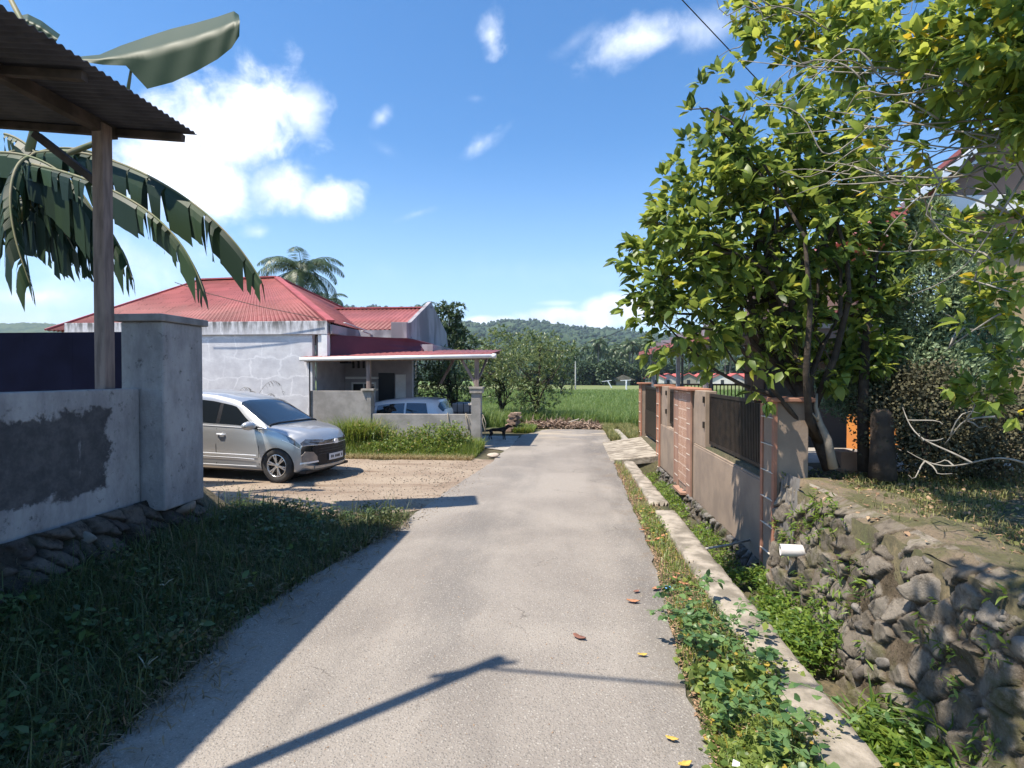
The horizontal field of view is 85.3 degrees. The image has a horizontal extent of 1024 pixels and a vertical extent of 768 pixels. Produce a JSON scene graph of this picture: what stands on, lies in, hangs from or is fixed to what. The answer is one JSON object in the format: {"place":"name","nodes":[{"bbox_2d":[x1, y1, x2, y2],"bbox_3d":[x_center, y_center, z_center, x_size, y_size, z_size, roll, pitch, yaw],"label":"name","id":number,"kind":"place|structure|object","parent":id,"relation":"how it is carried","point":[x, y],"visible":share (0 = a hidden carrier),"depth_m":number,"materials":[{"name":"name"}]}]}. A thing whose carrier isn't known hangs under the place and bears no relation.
{"place":"outdoors","nodes":[
{"label":"outdoors","id":0,"kind":"place"},
{"bbox_2d":[203,458,527,524],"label":"dirt driveway","id":1,"kind":"structure","parent":0,"point":[263,483],"depth_m":10.21,"materials":[{"name":"gravel"}]},
{"bbox_2d":[0,332,121,391],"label":"sheet fence","id":2,"kind":"object","parent":1,"relation":"on","point":[47,361],"visible":0.2,"depth_m":9.78,"materials":[{"name":"metal"}]},
{"bbox_2d":[202,389,347,482],"bbox_3d":[-5.433,0.965,11.249,4.134,1.686,1.990,0,1,15],"label":"silver car","id":3,"kind":"object","parent":1,"relation":"on","point":[275,439],"visible":0.8,"depth_m":10.52,"materials":[{"name":"paint"}]},
{"bbox_2d":[0,305,744,380],"bbox_3d":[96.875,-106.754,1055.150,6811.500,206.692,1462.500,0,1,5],"label":"hills","id":4,"kind":"structure","parent":0,"point":[24,327],"depth_m":1408.51,"materials":[{"name":"plant"}]},
{"bbox_2d":[315,304,920,380],"bbox_3d":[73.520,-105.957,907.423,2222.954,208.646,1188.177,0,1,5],"label":"hill forest","id":5,"kind":"object","parent":4,"relation":"on","point":[536,323],"visible":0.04,"depth_m":1104.72,"materials":[{"name":"plant"}]},
{"bbox_2d":[86,429,714,767],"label":"road","id":6,"kind":"structure","parent":0,"point":[530,537],"depth_m":3.95,"materials":[{"name":"concrete"}]},
{"bbox_2d":[573,633,585,638],"bbox_3d":[0.509,1.899,4.180,0.115,0.025,0.057,1,1,40],"label":"fallen leaf","id":7,"kind":"object","parent":6,"relation":"on","point":[578,636],"visible":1,"depth_m":4.19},
{"bbox_2d":[678,760,691,765],"bbox_3d":[0.879,1.925,2.822,0.080,0.017,0.040,0,1,-18],"label":"fallen leaf","id":8,"kind":"object","parent":6,"relation":"on","point":[685,763],"visible":1,"depth_m":2.83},
{"bbox_2d":[452,402,470,413],"bbox_3d":[-1.641,1.153,19.760,0.910,1.020,0.910,0,1,5],"label":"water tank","id":9,"kind":"object","parent":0,"point":[461,407],"visible":0.19,"depth_m":19.36,"materials":[{"name":"plastic"}]},
{"bbox_2d":[482,436,518,450],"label":"carport floor","id":10,"kind":"structure","parent":0,"point":[498,442],"depth_m":16.26,"materials":[{"name":"concrete"}]},
{"bbox_2d":[375,397,453,413],"bbox_3d":[-3.826,1.187,16.717,4.090,1.596,1.661,0,1,7],"label":"white car","id":11,"kind":"object","parent":10,"relation":"on","point":[421,405],"visible":0.22,"depth_m":15.94,"materials":[{"name":"paint"}]},
{"bbox_2d":[486,425,511,439],"bbox_3d":[-0.412,1.472,17.027,0.838,0.464,0.162,0,1,2],"label":"dog","id":12,"kind":"object","parent":10,"relation":"on","point":[502,429],"visible":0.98,"depth_m":16.97},
{"bbox_2d":[0,381,1023,767],"bbox_3d":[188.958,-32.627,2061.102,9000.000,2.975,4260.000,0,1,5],"label":"ground","id":13,"kind":"structure","parent":0,"point":[894,547],"depth_m":4.42,"materials":[{"name":"soil"}]},
{"bbox_2d":[81,531,96,543],"bbox_3d":[-4.002,1.449,5.223,0.185,0.143,0.134,1,1,31],"label":"stone","id":14,"kind":"object","parent":13,"relation":"on","point":[89,537],"visible":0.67,"depth_m":5.17,"materials":[{"name":"stone"}]},
{"bbox_2d":[0,313,226,606],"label":"boundary wall","id":15,"kind":"structure","parent":13,"relation":"on","point":[115,464],"depth_m":5.59,"materials":[{"name":"concrete"}]},
{"bbox_2d":[0,4,196,388],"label":"roof canopy","id":16,"kind":"object","parent":15,"relation":"attached to","point":[49,85],"visible":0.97,"depth_m":5.56,"materials":[{"name":"metal"}]},
{"bbox_2d":[0,0,264,311],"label":"banana plant","id":17,"kind":"object","parent":13,"relation":"on","point":[45,206],"visible":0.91,"depth_m":7.08,"materials":[{"name":"plant"}]},
{"bbox_2d":[175,501,195,515],"bbox_3d":[-3.817,1.462,6.413,0.352,0.217,0.161,0,1,5],"label":"stone","id":18,"kind":"object","parent":13,"relation":"on","point":[184,509],"visible":0.62,"depth_m":6.37,"materials":[{"name":"stone"}]},
{"bbox_2d":[0,497,391,767],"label":"verge herbs","id":19,"kind":"object","parent":13,"relation":"on","point":[44,728],"visible":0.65,"depth_m":4.04,"materials":[{"name":"plant"}]},
{"bbox_2d":[0,493,412,767],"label":"verge straw","id":20,"kind":"object","parent":13,"relation":"on","point":[185,679],"visible":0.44,"depth_m":3.71,"materials":[{"name":"plant"}]},
{"bbox_2d":[0,484,414,767],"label":"verge weeds","id":21,"kind":"object","parent":13,"relation":"on","point":[57,593],"visible":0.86,"depth_m":4.36,"materials":[{"name":"green plant"}]},
{"bbox_2d":[44,276,453,414],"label":"red roofed house","id":22,"kind":"structure","parent":13,"relation":"on","point":[255,349],"depth_m":16.94,"materials":[{"name":"white paint"}]},
{"bbox_2d":[175,282,319,318],"bbox_3d":[-7.341,-2.317,15.402,3.992,1.014,0.019,0,1,0],"label":"power cable","id":23,"kind":"object","parent":22,"relation":"attached to","point":[249,303],"visible":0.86,"depth_m":15.40,"materials":[{"name":"black metal"}]},
{"bbox_2d":[351,382,375,401],"bbox_3d":[-4.747,0.321,17.791,0.800,0.750,0.050,0,1,5],"label":"window","id":24,"kind":"structure","parent":22,"relation":"in","point":[355,386],"depth_m":17.79,"materials":[{"name":"white paint"}]},
{"bbox_2d":[378,373,394,400],"bbox_3d":[-4.005,0.647,17.729,0.510,2.000,0.052,0,1,5],"label":"door","id":25,"kind":"structure","parent":22,"relation":"in","point":[386,390],"depth_m":17.69,"materials":[{"name":"wood"}]},
{"bbox_2d":[395,375,405,397],"bbox_3d":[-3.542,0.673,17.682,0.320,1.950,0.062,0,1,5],"label":"door","id":26,"kind":"structure","parent":22,"relation":"in","point":[400,380],"depth_m":17.64,"materials":[{"name":"white paint"}]},
{"bbox_2d":[257,246,344,303],"bbox_3d":[-13.461,-3.365,35.452,5.179,9.947,5.515,0,1,5],"label":"coconut palm","id":27,"kind":"object","parent":13,"relation":"on","point":[302,273],"visible":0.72,"depth_m":34.45,"materials":[{"name":"plant"}]},
{"bbox_2d":[320,293,347,306],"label":"coconut palm","id":28,"kind":"object","parent":13,"relation":"on","point":[339,302],"visible":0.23,"depth_m":41.11,"materials":[{"name":"plant"}]},
{"bbox_2d":[309,362,484,440],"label":"garden wall","id":29,"kind":"structure","parent":13,"relation":"on","point":[323,405],"depth_m":15.24,"materials":[{"name":"concrete"}]},
{"bbox_2d":[299,349,500,387],"bbox_3d":[-2.991,-0.500,16.615,5.442,1.192,3.248,0,1,5],"label":"carport","id":30,"kind":"object","parent":29,"relation":"on","point":[476,356],"visible":0.76,"depth_m":15.23,"materials":[{"name":"white paint"}]},
{"bbox_2d":[320,413,487,458],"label":"weed bank","id":31,"kind":"structure","parent":13,"relation":"on","point":[362,437],"depth_m":14.07,"materials":[{"name":"plant"}]},
{"bbox_2d":[345,452,474,460],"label":"dry grass","id":32,"kind":"structure","parent":13,"relation":"on","point":[380,456],"depth_m":13.15,"materials":[{"name":"plant"}]},
{"bbox_2d":[410,301,434,395],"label":"coconut palm","id":33,"kind":"object","parent":13,"relation":"on","point":[417,305],"visible":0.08,"depth_m":48.82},
{"bbox_2d":[414,344,473,405],"bbox_3d":[-2.738,0.057,22.324,2.966,3.326,2.040,0,1,5],"label":"mango tree","id":34,"kind":"object","parent":13,"relation":"on","point":[434,379],"visible":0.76,"depth_m":22.16,"materials":[{"name":"green plant"}]},
{"bbox_2d":[121,443,791,767],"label":"dry litter","id":35,"kind":"object","parent":13,"relation":"on","point":[671,626],"visible":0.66,"depth_m":4.89,"materials":[{"name":"plant"}]},
{"bbox_2d":[433,299,480,400],"bbox_3d":[-3.820,-1.842,34.479,3.821,6.948,2.257,0,1,5],"label":"bushy tree","id":36,"kind":"object","parent":13,"relation":"on","point":[456,330],"visible":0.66,"depth_m":34.16,"materials":[{"name":"green plant"}]},
{"bbox_2d":[436,324,542,396],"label":"bushy tree","id":37,"kind":"object","parent":13,"relation":"on","point":[496,333],"visible":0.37,"depth_m":40.13,"materials":[{"name":"green plant"}]},
{"bbox_2d":[487,453,498,457],"bbox_3d":[-0.452,1.714,13.376,0.295,0.106,0.194,0,1,-10],"label":"stone","id":38,"kind":"object","parent":13,"relation":"on","point":[493,455],"visible":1,"depth_m":13.33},
{"bbox_2d":[466,337,529,411],"bbox_3d":[-0.632,-0.221,25.132,2.991,3.847,2.126,0,1,5],"label":"mango tree","id":39,"kind":"object","parent":13,"relation":"on","point":[500,391],"visible":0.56,"depth_m":25.04,"materials":[{"name":"green plant"}]},
{"bbox_2d":[509,422,538,432],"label":"verge grass","id":40,"kind":"structure","parent":13,"relation":"on","point":[525,428],"depth_m":19.10,"materials":[{"name":"plant"}]},
{"bbox_2d":[495,330,576,419],"bbox_3d":[0.949,-0.308,23.503,3.461,4.046,2.539,0,1,-18],"label":"mango tree","id":41,"kind":"object","parent":13,"relation":"on","point":[538,383],"visible":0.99,"depth_m":23.34,"materials":[{"name":"green plant"}]},
{"bbox_2d":[528,363,546,384],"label":"grove tree","id":42,"kind":"object","parent":13,"relation":"on","point":[535,372],"visible":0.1,"depth_m":215.32,"materials":[{"name":"green plant"}]},
{"bbox_2d":[514,329,579,392],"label":"bushy tree","id":43,"kind":"object","parent":13,"relation":"on","point":[528,336],"visible":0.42,"depth_m":59.43,"materials":[{"name":"green plant"}]},
{"bbox_2d":[521,413,609,429],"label":"twig litter","id":44,"kind":"object","parent":13,"relation":"on","point":[550,423],"visible":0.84,"depth_m":20.68,"materials":[{"name":"wood"}]},
{"bbox_2d":[559,359,574,384],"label":"grove tree","id":45,"kind":"object","parent":13,"relation":"on","point":[561,379],"visible":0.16,"depth_m":194.88,"materials":[{"name":"green plant"}]},
{"bbox_2d":[566,358,592,384],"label":"grove tree","id":46,"kind":"object","parent":13,"relation":"on","point":[570,373],"visible":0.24,"depth_m":185.64,"materials":[{"name":"green plant"}]},
{"bbox_2d":[418,385,743,389],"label":"paddy","id":47,"kind":"structure","parent":13,"relation":"on","point":[603,387],"depth_m":130.25,"materials":[{"name":"plant"}]},
{"bbox_2d":[418,388,743,428],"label":"rice plants","id":48,"kind":"object","parent":47,"relation":"in","point":[609,406],"visible":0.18,"depth_m":28.41,"materials":[{"name":"plant"}]},
{"bbox_2d":[571,358,596,384],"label":"grove tree","id":49,"kind":"object","parent":13,"relation":"on","point":[583,371],"visible":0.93,"depth_m":182.05,"materials":[{"name":"green plant"}]},
{"bbox_2d":[577,344,592,357],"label":"grove palm","id":50,"kind":"object","parent":13,"relation":"on","point":[586,350],"visible":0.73,"depth_m":223.48,"materials":[{"name":"plant"}]},
{"bbox_2d":[586,355,597,363],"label":"grove palm","id":51,"kind":"object","parent":13,"relation":"on","point":[591,359],"visible":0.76,"depth_m":218.43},
{"bbox_2d":[585,366,600,384],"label":"grove tree","id":52,"kind":"object","parent":13,"relation":"on","point":[595,381],"visible":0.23,"depth_m":184.16,"materials":[{"name":"green plant"}]},
{"bbox_2d":[585,336,610,361],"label":"grove palm","id":53,"kind":"object","parent":13,"relation":"on","point":[598,343],"visible":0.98,"depth_m":184.75,"materials":[{"name":"plant"}]},
{"bbox_2d":[589,344,606,357],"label":"grove palm","id":54,"kind":"object","parent":13,"relation":"on","point":[601,352],"visible":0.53,"depth_m":189.28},
{"bbox_2d":[596,347,612,359],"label":"grove palm","id":55,"kind":"object","parent":13,"relation":"on","point":[606,355],"visible":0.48,"depth_m":205.34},
{"bbox_2d":[592,356,622,384],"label":"grove tree","id":56,"kind":"object","parent":13,"relation":"on","point":[601,371],"visible":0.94,"depth_m":178.96,"materials":[{"name":"green plant"}]},
{"bbox_2d":[608,345,622,358],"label":"grove palm","id":57,"kind":"object","parent":13,"relation":"on","point":[612,349],"visible":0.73,"depth_m":209.86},
{"bbox_2d":[598,422,639,440],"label":"verge grass","id":58,"kind":"structure","parent":13,"relation":"on","point":[628,430],"depth_m":18.25,"materials":[{"name":"plant"}]},
{"bbox_2d":[615,429,627,439],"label":"kerb","id":59,"kind":"structure","parent":13,"relation":"on","point":[622,435],"depth_m":17.97,"materials":[{"name":"concrete"}]},
{"bbox_2d":[614,375,634,385],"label":"field hut","id":60,"kind":"object","parent":13,"relation":"on","point":[618,382],"visible":0.72,"depth_m":177.85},
{"bbox_2d":[616,349,634,359],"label":"grove palm","id":61,"kind":"object","parent":13,"relation":"on","point":[621,353],"visible":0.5,"depth_m":201.41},
{"bbox_2d":[618,363,636,384],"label":"grove tree","id":62,"kind":"object","parent":13,"relation":"on","point":[629,373],"visible":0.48,"depth_m":180.85,"materials":[{"name":"green plant"}]},
{"bbox_2d":[618,338,640,363],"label":"grove palm","id":63,"kind":"object","parent":13,"relation":"on","point":[631,344],"visible":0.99,"depth_m":192.32,"materials":[{"name":"plant"}]},
{"bbox_2d":[603,436,657,464],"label":"ramp","id":64,"kind":"structure","parent":13,"relation":"on","point":[638,450],"depth_m":14.02,"materials":[{"name":"concrete"}]},
{"bbox_2d":[622,342,641,363],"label":"grove palm","id":65,"kind":"object","parent":13,"relation":"on","point":[633,349],"visible":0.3,"depth_m":195.34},
{"bbox_2d":[624,363,641,384],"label":"grove tree","id":66,"kind":"object","parent":13,"relation":"on","point":[637,373],"visible":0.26,"depth_m":185.53,"materials":[{"name":"green plant"}]},
{"bbox_2d":[640,342,651,364],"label":"grove palm","id":67,"kind":"object","parent":13,"relation":"on","point":[643,346],"visible":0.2,"depth_m":186.27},
{"bbox_2d":[638,338,655,351],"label":"grove palm","id":68,"kind":"object","parent":13,"relation":"on","point":[642,340],"visible":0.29,"depth_m":201.36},
{"bbox_2d":[639,366,660,381],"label":"grove tree","id":69,"kind":"object","parent":13,"relation":"on","point":[645,370],"visible":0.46,"depth_m":182.89,"materials":[{"name":"green plant"}]},
{"bbox_2d":[644,374,666,383],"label":"village house","id":70,"kind":"structure","parent":13,"relation":"on","point":[662,379],"depth_m":181.46,"materials":[{"name":"paint"}]},
{"bbox_2d":[662,360,675,374],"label":"grove tree","id":71,"kind":"object","parent":13,"relation":"on","point":[668,368],"visible":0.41,"depth_m":217.78,"materials":[{"name":"green plant"}]},
{"bbox_2d":[663,373,675,383],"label":"village house","id":72,"kind":"structure","parent":13,"relation":"on","point":[670,379],"depth_m":189.85,"materials":[{"name":"paint"}]},
{"bbox_2d":[680,365,695,374],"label":"grove tree","id":73,"kind":"object","parent":13,"relation":"on","point":[686,370],"visible":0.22,"depth_m":225.70,"materials":[{"name":"green plant"}]},
{"bbox_2d":[680,373,699,385],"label":"village house","id":74,"kind":"structure","parent":13,"relation":"on","point":[689,378],"depth_m":180.53,"materials":[{"name":"paint"}]},
{"bbox_2d":[655,383,742,396],"bbox_3d":[7.121,0.713,16.081,5.972,1.425,0.050,0,1,20],"label":"bar fence","id":75,"kind":"object","parent":13,"relation":"on","point":[727,385],"visible":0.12,"depth_m":16.38,"materials":[{"name":"black metal"}]},
{"bbox_2d":[713,374,731,385],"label":"village house","id":76,"kind":"structure","parent":13,"relation":"on","point":[719,379],"depth_m":179.81,"materials":[{"name":"paint"}]},
{"bbox_2d":[637,382,815,585],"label":"fence wall","id":77,"kind":"structure","parent":13,"relation":"on","point":[732,502],"depth_m":7.53,"materials":[{"name":"orange paint"}]},
{"bbox_2d":[645,386,655,440],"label":"gate","id":78,"kind":"structure","parent":77,"relation":"attached to","point":[650,411],"depth_m":15.13,"materials":[{"name":"black metal"}]},
{"bbox_2d":[705,539,749,549],"bbox_3d":[2.507,1.866,6.456,0.788,0.040,0.028,-1,1,-28],"label":"pipe","id":79,"kind":"object","parent":13,"relation":"on","point":[729,544],"visible":0.86,"depth_m":6.44,"materials":[{"name":"grey plastic"}]},
{"bbox_2d":[722,357,743,374],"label":"grove tree","id":80,"kind":"object","parent":13,"relation":"on","point":[739,370],"visible":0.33,"depth_m":217.59,"materials":[{"name":"green plant"}]},
{"bbox_2d":[728,373,743,383],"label":"village house","id":81,"kind":"structure","parent":13,"relation":"on","point":[736,376],"depth_m":187.82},
{"bbox_2d":[623,461,883,767],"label":"kerb","id":82,"kind":"structure","parent":13,"relation":"on","point":[848,748],"depth_m":3.97,"materials":[{"name":"concrete"}]},
{"bbox_2d":[615,459,899,767],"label":"creeping weeds","id":83,"kind":"object","parent":13,"relation":"on","point":[746,749],"visible":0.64,"depth_m":3.40,"materials":[{"name":"green plant"}]},
{"bbox_2d":[603,54,913,471],"bbox_3d":[2.842,-1.283,6.222,3.887,4.420,2.119,0,1,-24],"label":"broadleaf tree","id":84,"kind":"object","parent":13,"relation":"on","point":[797,283],"visible":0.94,"depth_m":5.84,"materials":[{"name":"green plant"}]},
{"bbox_2d":[777,471,799,569],"bbox_3d":[2.736,1.455,5.559,0.104,1.100,0.420,0,1,5],"label":"metal offcut","id":85,"kind":"object","parent":13,"relation":"on","point":[792,481],"visible":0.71,"depth_m":5.49,"materials":[{"name":"grey metal"}]},
{"bbox_2d":[645,569,946,767],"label":"trailing vines","id":86,"kind":"object","parent":13,"relation":"on","point":[716,678],"visible":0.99,"depth_m":3.19,"materials":[{"name":"green plant"}]},
{"bbox_2d":[812,393,837,468],"bbox_3d":[3.160,0.485,5.686,0.345,0.776,0.086,0,1,2],"label":"broken limb","id":87,"kind":"object","parent":13,"relation":"on","point":[829,451],"visible":1,"depth_m":5.67,"materials":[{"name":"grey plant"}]},
{"bbox_2d":[846,414,869,448],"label":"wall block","id":88,"kind":"structure","parent":13,"relation":"on","point":[850,438],"depth_m":8.52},
{"bbox_2d":[717,0,1023,478],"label":"overhanging tree","id":89,"kind":"object","parent":13,"relation":"on","point":[989,76],"visible":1,"depth_m":3.66,"materials":[{"name":"green plant"}]},
{"bbox_2d":[829,220,933,471],"bbox_3d":[4.084,-0.457,6.146,1.238,2.795,0.748,-1,1,-27],"label":"bare trunk tree","id":90,"kind":"object","parent":13,"relation":"on","point":[888,347],"visible":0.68,"depth_m":5.99,"materials":[{"name":"green plant"}]},
{"bbox_2d":[867,409,897,481],"bbox_3d":[3.795,0.617,5.689,0.256,0.717,0.260,0,1,5],"label":"tree stump","id":91,"kind":"object","parent":13,"relation":"on","point":[882,465],"visible":0.96,"depth_m":5.60,"materials":[{"name":"brown plant"}]},
{"bbox_2d":[742,128,1023,449],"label":"ochre house","id":92,"kind":"structure","parent":13,"relation":"on","point":[836,428],"depth_m":8.98,"materials":[{"name":"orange paint"}]},
{"bbox_2d":[764,360,791,395],"bbox_3d":[5.766,0.350,11.698,0.850,1.900,0.056,0,1,5],"label":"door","id":93,"kind":"structure","parent":92,"relation":"in","point":[783,391],"depth_m":11.68,"materials":[{"name":"wood"}]},
{"bbox_2d":[682,0,881,211],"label":"power cable","id":94,"kind":"object","parent":92,"relation":"attached to","point":[723,43],"depth_m":8.83,"materials":[{"name":"black metal"}]},
{"bbox_2d":[766,477,1023,767],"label":"stone retaining wall","id":95,"kind":"structure","parent":13,"relation":"on","point":[881,619],"depth_m":3.54,"materials":[{"name":"stone"}]},
{"bbox_2d":[779,544,805,556],"bbox_3d":[2.665,1.543,5.136,0.343,0.120,0.110,0,1,15],"label":"drain pipe","id":96,"kind":"object","parent":95,"relation":"attached to","point":[792,550],"visible":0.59,"depth_m":5.12,"materials":[{"name":"white plastic"}]},
{"bbox_2d":[769,470,1012,767],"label":"wall tufts","id":97,"kind":"object","parent":95,"relation":"attached to","point":[952,678],"visible":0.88,"depth_m":4.04,"materials":[{"name":"green plant"}]},
{"bbox_2d":[811,468,1023,573],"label":"yard litter","id":98,"kind":"object","parent":13,"relation":"on","point":[931,507],"visible":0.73,"depth_m":4.76,"materials":[{"name":"plant"}]},
{"bbox_2d":[841,348,1023,483],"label":"dry shrub","id":99,"kind":"object","parent":13,"relation":"on","point":[924,452],"visible":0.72,"depth_m":5.61,"materials":[{"name":"brown plant"}]},
{"bbox_2d":[870,194,996,471],"bbox_3d":[4.638,-0.563,6.199,1.274,3.085,1.139,0,1,5],"label":"thuja shrub","id":100,"kind":"object","parent":13,"relation":"on","point":[904,318],"visible":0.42,"depth_m":5.93,"materials":[{"name":"green plant"}]},
{"bbox_2d":[911,273,1023,465],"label":"thuja shrub","id":101,"kind":"object","parent":13,"relation":"on","point":[989,338],"visible":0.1,"depth_m":6.11,"materials":[{"name":"green plant"}]},
{"bbox_2d":[920,385,1023,485],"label":"dry shrub","id":102,"kind":"object","parent":13,"relation":"on","point":[1015,440],"visible":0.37,"depth_m":5.55,"materials":[{"name":"brown plant"}]},
{"bbox_2d":[0,0,1023,333],"label":"sky","id":103,"kind":"structure","parent":0,"point":[491,157],"materials":[{"name":"blue"}]},
{"bbox_2d":[716,447,1021,473],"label":"yard paving","id":104,"kind":"structure","parent":0,"point":[812,456],"depth_m":7.22,"materials":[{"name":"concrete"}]},
{"bbox_2d":[639,299,926,390],"bbox_3d":[5.509,0.066,12.553,4.240,3.040,7.380,0,1,5],"label":"yard canopy","id":105,"kind":"object","parent":104,"relation":"on","point":[710,384],"visible":0.09,"depth_m":12.37,"materials":[{"name":"metal"}]},
{"bbox_2d":[834,449,856,473],"bbox_3d":[3.895,0.903,6.538,0.184,0.250,0.300,0,1,5],"label":"planter","id":106,"kind":"object","parent":104,"relation":"on","point":[846,458],"visible":0.58,"depth_m":6.39,"materials":[{"name":"concrete"}]},
{"bbox_2d":[814,335,925,431],"bbox_3d":[4.210,-0.015,6.505,1.445,1.164,1.432,0,1,-20],"label":"dry shrub","id":107,"kind":"object","parent":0,"point":[851,388],"visible":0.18,"depth_m":6.42,"materials":[{"name":"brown plant"}]},
{"bbox_2d":[808,465,1023,569],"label":"yard grass","id":108,"kind":"structure","parent":0,"point":[955,498],"depth_m":5.04,"materials":[{"name":"plant"}]},
{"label":"ditch floor","id":109,"kind":"structure","parent":0,"visible":0},
{"bbox_2d":[644,471,971,767],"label":"ditch plants","id":110,"kind":"object","parent":109,"relation":"on","point":[892,747],"visible":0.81,"depth_m":4.30,"materials":[{"name":"green plant"}]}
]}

